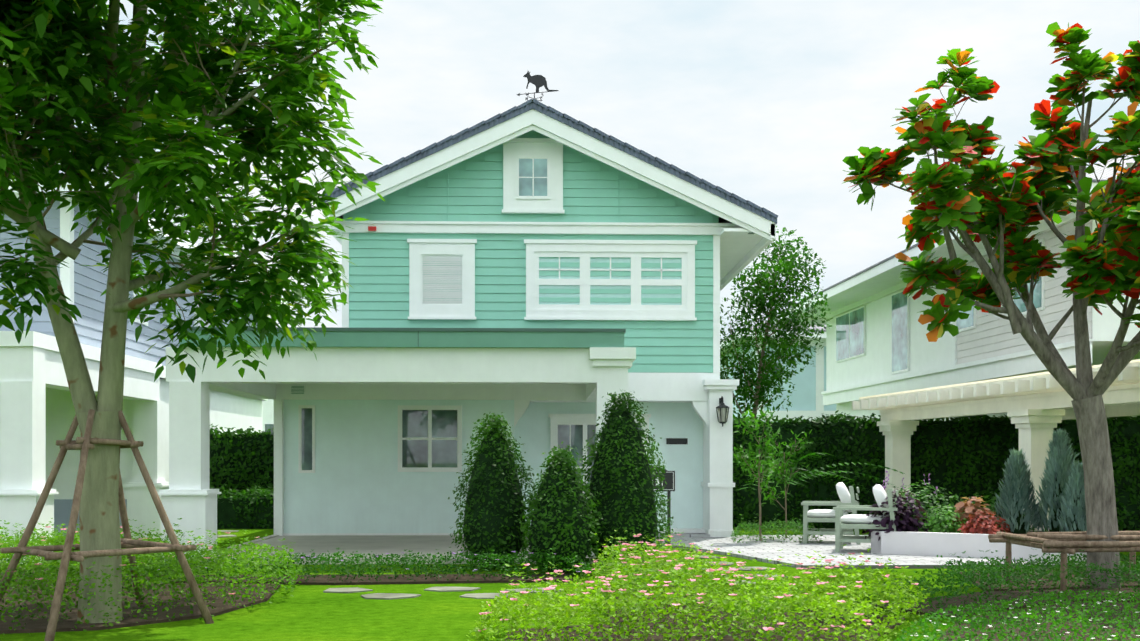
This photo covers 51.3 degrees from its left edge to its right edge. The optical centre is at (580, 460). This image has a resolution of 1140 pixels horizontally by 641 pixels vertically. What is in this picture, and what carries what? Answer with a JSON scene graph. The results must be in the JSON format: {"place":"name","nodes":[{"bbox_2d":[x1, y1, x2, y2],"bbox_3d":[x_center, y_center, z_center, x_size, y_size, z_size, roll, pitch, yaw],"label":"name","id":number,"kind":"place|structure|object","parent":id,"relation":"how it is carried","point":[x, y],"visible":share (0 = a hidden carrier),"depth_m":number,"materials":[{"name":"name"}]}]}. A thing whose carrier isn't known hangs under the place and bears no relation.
{"place":"outdoors","nodes":[
{"label":"outdoors","id":0,"kind":"place"},
{"bbox_2d":[263,321,835,433],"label":"houses","id":1,"kind":"structure","parent":0,"point":[806,396],"depth_m":45.09,"materials":[{"name":"white paint"}]},
{"bbox_2d":[0,527,1139,640],"bbox_3d":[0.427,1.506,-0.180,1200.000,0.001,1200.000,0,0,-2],"label":"lawn","id":2,"kind":"structure","parent":0,"point":[310,613],"depth_m":11.70,"materials":[{"name":"green plant"}]},
{"bbox_2d":[0,567,280,633],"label":"bed soil","id":3,"kind":"structure","parent":2,"relation":"on","point":[39,625],"depth_m":11.79,"materials":[{"name":"brown soil"}]},
{"bbox_2d":[0,409,213,640],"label":"tree stakes","id":4,"kind":"object","parent":3,"relation":"on","point":[85,443],"visible":0.81,"depth_m":10.91,"materials":[{"name":"brown wood"}]},
{"bbox_2d":[0,518,303,634],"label":"shrubs","id":5,"kind":"object","parent":3,"relation":"on","point":[94,562],"visible":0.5,"depth_m":12.25,"materials":[{"name":"green plant"}]},
{"bbox_2d":[0,0,384,622],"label":"tree","id":6,"kind":"object","parent":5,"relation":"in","point":[77,89],"depth_m":10.51,"materials":[{"name":"green plant"}]},
{"bbox_2d":[0,163,291,563],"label":"house","id":7,"kind":"structure","parent":2,"relation":"on","point":[37,413],"depth_m":20.57,"materials":[{"name":"white paint"}]},
{"bbox_2d":[210,484,273,528],"bbox_3d":[-8.101,1.003,26.557,4.130,1.210,1.423,0,0,-2],"label":"low hedge","id":8,"kind":"object","parent":2,"relation":"on","point":[226,512],"depth_m":26.25,"materials":[{"name":"green plant"}]},
{"bbox_2d":[210,424,273,496],"bbox_3d":[-8.089,0.350,27.942,3.045,2.512,1.527,0,0,-2],"label":"hedge","id":9,"kind":"object","parent":2,"relation":"on","point":[228,433],"depth_m":27.59,"materials":[{"name":"green plant"}]},
{"bbox_2d":[171,574,572,584],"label":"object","id":10,"kind":"structure","parent":2,"relation":"on","point":[399,579],"depth_m":14.75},
{"bbox_2d":[145,550,593,583],"bbox_3d":[-2.617,1.319,14.911,5.554,0.387,1.205,0,0,-2],"label":"bed","id":11,"kind":"object","parent":10,"relation":"on","point":[502,558],"depth_m":14.89,"materials":[{"name":"green plant"}]},
{"bbox_2d":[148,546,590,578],"bbox_3d":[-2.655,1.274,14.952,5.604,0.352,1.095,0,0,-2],"label":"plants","id":12,"kind":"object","parent":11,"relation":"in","point":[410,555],"visible":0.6,"depth_m":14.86,"materials":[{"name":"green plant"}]},
{"bbox_2d":[158,98,777,561],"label":"house","id":13,"kind":"structure","parent":2,"relation":"on","point":[542,276],"depth_m":22.68,"materials":[{"name":"white paint"}]},
{"bbox_2d":[517,71,558,100],"bbox_3d":[-0.811,-6.977,22.371,0.801,0.766,0.311,0,0,-2],"label":"weather vane","id":14,"kind":"object","parent":13,"relation":"on","point":[538,81],"visible":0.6,"depth_m":22.37,"materials":[{"name":"black metal"}]},
{"bbox_2d":[716,396,728,426],"bbox_3d":[2.686,-0.933,22.501,0.252,0.579,0.310,0,0,-2],"label":"wall lantern","id":15,"kind":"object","parent":13,"relation":"attached to","point":[722,409],"depth_m":22.42,"materials":[{"name":"black metal"}]},
{"bbox_2d":[448,412,535,569],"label":"topiary leaves","id":16,"kind":"object","parent":2,"relation":"on","point":[497,423],"visible":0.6,"depth_m":16.34,"materials":[{"name":"green plant"}]},
{"bbox_2d":[463,428,525,566],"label":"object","id":17,"kind":"object","parent":2,"relation":"on","point":[501,512],"visible":0.5,"depth_m":16.26,"materials":[{"name":"green plant"}]},
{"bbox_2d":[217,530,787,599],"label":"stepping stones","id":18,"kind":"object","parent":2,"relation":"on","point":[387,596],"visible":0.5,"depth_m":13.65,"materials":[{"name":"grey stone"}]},
{"bbox_2d":[515,442,602,573],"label":"topiary leaves","id":19,"kind":"object","parent":2,"relation":"on","point":[562,454],"visible":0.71,"depth_m":15.52,"materials":[{"name":"green plant"}]},
{"bbox_2d":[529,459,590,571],"bbox_3d":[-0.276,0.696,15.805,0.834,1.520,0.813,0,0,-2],"label":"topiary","id":20,"kind":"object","parent":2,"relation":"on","point":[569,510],"visible":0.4,"depth_m":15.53,"materials":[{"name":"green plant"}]},
{"bbox_2d":[588,405,657,565],"bbox_3d":[0.567,0.331,16.633,1.029,2.250,1.003,0,0,-2],"label":"topiary","id":21,"kind":"object","parent":2,"relation":"on","point":[615,496],"visible":0.48,"depth_m":16.27,"materials":[{"name":"green plant"}]},
{"bbox_2d":[577,390,675,567],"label":"topiary leaves","id":22,"kind":"object","parent":2,"relation":"on","point":[625,402],"visible":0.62,"depth_m":16.32,"materials":[{"name":"green plant"}]},
{"bbox_2d":[651,465,674,543],"bbox_3d":[1.175,0.791,20.363,0.880,1.430,0.074,0,0,-2],"label":"house sign","id":23,"kind":"object","parent":2,"relation":"on","point":[669,478],"visible":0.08,"depth_m":20.35,"materials":[{"name":"black metal"}]},
{"bbox_2d":[466,530,929,640],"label":"bed","id":24,"kind":"object","parent":2,"relation":"on","point":[660,603],"depth_m":9.68,"materials":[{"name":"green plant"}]},
{"bbox_2d":[720,226,832,421],"bbox_3d":[4.745,-2.342,30.463,3.740,7.771,3.353,0,0,-2],"label":"tree","id":25,"kind":"object","parent":2,"relation":"on","point":[785,267],"depth_m":30.15,"materials":[{"name":"green plant"}]},
{"bbox_2d":[733,410,1139,530],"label":"hedge","id":26,"kind":"object","parent":2,"relation":"on","point":[981,419],"depth_m":26.00,"materials":[{"name":"green plant"}]},
{"bbox_2d":[733,447,904,491],"bbox_3d":[4.238,0.194,24.787,4.630,1.032,3.796,0,0,-20],"label":"frond plant","id":27,"kind":"object","parent":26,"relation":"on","point":[812,472],"visible":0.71,"depth_m":24.73,"materials":[{"name":"green plant"}]},
{"bbox_2d":[871,530,1086,563],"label":"planter wall","id":28,"kind":"structure","parent":2,"relation":"on","point":[923,543],"depth_m":18.08,"materials":[{"name":"concrete"}]},
{"bbox_2d":[862,489,929,540],"bbox_3d":[5.034,0.882,18.961,1.174,0.860,1.119,0,0,-2],"label":"purple plant","id":29,"kind":"object","parent":28,"relation":"on","point":[907,522],"visible":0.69,"depth_m":18.69,"materials":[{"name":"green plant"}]},
{"bbox_2d":[866,480,963,533],"bbox_3d":[5.713,0.802,19.947,1.807,0.949,1.811,0,0,-2],"label":"green plant","id":30,"kind":"object","parent":28,"relation":"on","point":[925,505],"visible":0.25,"depth_m":19.79,"materials":[{"name":"green plant"}]},
{"bbox_2d":[882,471,971,504],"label":"flowers","id":31,"kind":"object","parent":30,"relation":"on","point":[903,484],"visible":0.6,"depth_m":19.35,"materials":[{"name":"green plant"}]},
{"bbox_2d":[917,504,966,532],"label":"shrub","id":32,"kind":"object","parent":28,"relation":"on","point":[949,527],"visible":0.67,"depth_m":18.50,"materials":[{"name":"green plant"}]},
{"bbox_2d":[951,496,995,533],"bbox_3d":[6.176,0.945,18.757,0.744,0.774,0.786,0,0,-38],"label":"shrub","id":33,"kind":"object","parent":28,"relation":"on","point":[969,508],"visible":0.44,"depth_m":18.60,"materials":[{"name":"orange plant"}]},
{"bbox_2d":[957,510,1012,533],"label":"shrub","id":34,"kind":"object","parent":28,"relation":"on","point":[989,526],"visible":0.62,"depth_m":18.08,"materials":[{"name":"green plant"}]},
{"bbox_2d":[940,492,1047,533],"bbox_3d":[6.777,0.900,19.555,1.822,0.779,1.784,0,0,-2],"label":"shrub","id":35,"kind":"object","parent":28,"relation":"on","point":[993,505],"visible":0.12,"depth_m":19.41,"materials":[{"name":"green plant"}]},
{"bbox_2d":[992,448,1040,532],"bbox_3d":[6.739,0.438,18.338,0.785,1.330,0.805,0,0,17],"label":"conifer","id":36,"kind":"object","parent":28,"relation":"on","point":[1017,474],"visible":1,"depth_m":18.29,"materials":[{"name":"green plant"}]},
{"bbox_2d":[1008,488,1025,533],"bbox_3d":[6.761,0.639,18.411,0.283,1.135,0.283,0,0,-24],"label":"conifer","id":37,"kind":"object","parent":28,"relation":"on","point":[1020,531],"visible":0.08,"depth_m":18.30,"materials":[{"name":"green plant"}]},
{"bbox_2d":[1049,473,1064,531],"bbox_3d":[7.418,0.504,18.370,0.349,1.405,0.349,0,0,-24],"label":"conifer","id":38,"kind":"object","parent":28,"relation":"on","point":[1055,529],"visible":0.21,"depth_m":18.29,"materials":[{"name":"green plant"}]},
{"bbox_2d":[1034,428,1080,531],"bbox_3d":[7.469,0.288,18.400,0.946,1.627,0.988,0,0,-2],"label":"conifer","id":39,"kind":"object","parent":28,"relation":"on","point":[1060,449],"visible":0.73,"depth_m":18.22,"materials":[{"name":"green plant"}]},
{"bbox_2d":[1057,460,1086,531],"bbox_3d":[7.459,0.542,17.829,0.708,1.126,0.679,0,0,-2],"label":"conifer","id":40,"kind":"object","parent":28,"relation":"on","point":[1076,481],"visible":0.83,"depth_m":17.64,"materials":[{"name":"green plant"}]},
{"bbox_2d":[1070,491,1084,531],"bbox_3d":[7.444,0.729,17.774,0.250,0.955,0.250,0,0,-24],"label":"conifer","id":41,"kind":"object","parent":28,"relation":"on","point":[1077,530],"depth_m":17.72,"materials":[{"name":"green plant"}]},
{"bbox_2d":[851,359,1139,530],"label":"pergola","id":42,"kind":"object","parent":2,"relation":"on","point":[1036,407],"visible":0.71,"depth_m":20.71,"materials":[{"name":"beige paint"}]},
{"bbox_2d":[960,565,1139,590],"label":"soil","id":43,"kind":"structure","parent":2,"relation":"on","point":[1044,587],"depth_m":14.15,"materials":[{"name":"brown soil"}]},
{"bbox_2d":[941,552,1139,589],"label":"ground cover plants","id":44,"kind":"object","parent":43,"relation":"on","point":[1124,557],"visible":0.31,"depth_m":14.97,"materials":[{"name":"green plant"}]},
{"bbox_2d":[988,531,1139,593],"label":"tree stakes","id":45,"kind":"object","parent":2,"relation":"on","point":[1066,543],"visible":0.85,"depth_m":13.84,"materials":[{"name":"brown wood"}]},
{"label":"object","id":46,"kind":"structure","parent":2,"relation":"on","visible":0},
{"bbox_2d":[732,408,784,540],"bbox_3d":[3.202,0.292,21.368,1.018,2.492,1.235,0,0,-2],"label":"small tree","id":47,"kind":"object","parent":46,"relation":"on","point":[766,461],"depth_m":21.31,"materials":[{"name":"green plant"}]},
{"bbox_2d":[732,513,811,540],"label":"plants","id":48,"kind":"object","parent":46,"relation":"on","point":[773,528],"visible":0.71,"depth_m":21.29,"materials":[{"name":"green plant"}]},
{"bbox_2d":[731,519,825,542],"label":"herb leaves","id":49,"kind":"object","parent":46,"relation":"on","point":[763,527],"visible":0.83,"depth_m":21.59,"materials":[{"name":"green plant"}]},
{"bbox_2d":[760,427,811,536],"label":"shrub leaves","id":50,"kind":"object","parent":46,"relation":"on","point":[785,468],"depth_m":22.15,"materials":[{"name":"plant"}]},
{"bbox_2d":[3,0,1139,340],"label":"sky","id":51,"kind":"structure","parent":0,"point":[764,102],"materials":[{"name":"white"}]},
{"bbox_2d":[189,533,1054,568],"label":"pavement","id":52,"kind":"structure","parent":0,"point":[760,551],"depth_m":19.46,"materials":[{"name":"concrete"}]},
{"bbox_2d":[801,482,860,544],"bbox_3d":[4.457,0.925,21.157,1.016,1.086,0.932,0,0,12],"label":"armchair","id":53,"kind":"object","parent":52,"relation":"on","point":[846,497],"visible":0.83,"depth_m":20.81,"materials":[{"name":"green paint"}]},
{"bbox_2d":[833,484,898,552],"bbox_3d":[4.615,0.925,19.131,1.016,1.086,0.932,0,0,16],"label":"armchair","id":54,"kind":"object","parent":52,"relation":"on","point":[854,521],"visible":0.67,"depth_m":18.80,"materials":[{"name":"green paint"}]},
{"bbox_2d":[773,148,1139,421],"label":"house","id":55,"kind":"structure","parent":0,"point":[878,342],"depth_m":30.35,"materials":[{"name":"white paint"}]},
{"bbox_2d":[842,22,1139,588],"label":"tree","id":56,"kind":"object","parent":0,"point":[1047,149],"depth_m":13.86,"materials":[{"name":"green plant"}]},
{"bbox_2d":[869,588,1139,618],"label":"herb soil","id":57,"kind":"structure","parent":0,"point":[950,601],"depth_m":12.62,"materials":[{"name":"brown soil"}]},
{"bbox_2d":[845,557,1139,615],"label":"herb leaves","id":58,"kind":"object","parent":57,"relation":"on","point":[965,589],"visible":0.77,"depth_m":12.71,"materials":[{"name":"green plant"}]},
{"bbox_2d":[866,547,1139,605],"bbox_3d":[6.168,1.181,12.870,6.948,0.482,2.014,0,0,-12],"label":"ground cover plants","id":59,"kind":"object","parent":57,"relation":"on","point":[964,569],"visible":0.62,"depth_m":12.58,"materials":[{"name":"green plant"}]},
{"bbox_2d":[894,590,1139,640],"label":"ground cover","id":60,"kind":"object","parent":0,"point":[1056,623],"depth_m":10.34,"materials":[{"name":"green plant"}]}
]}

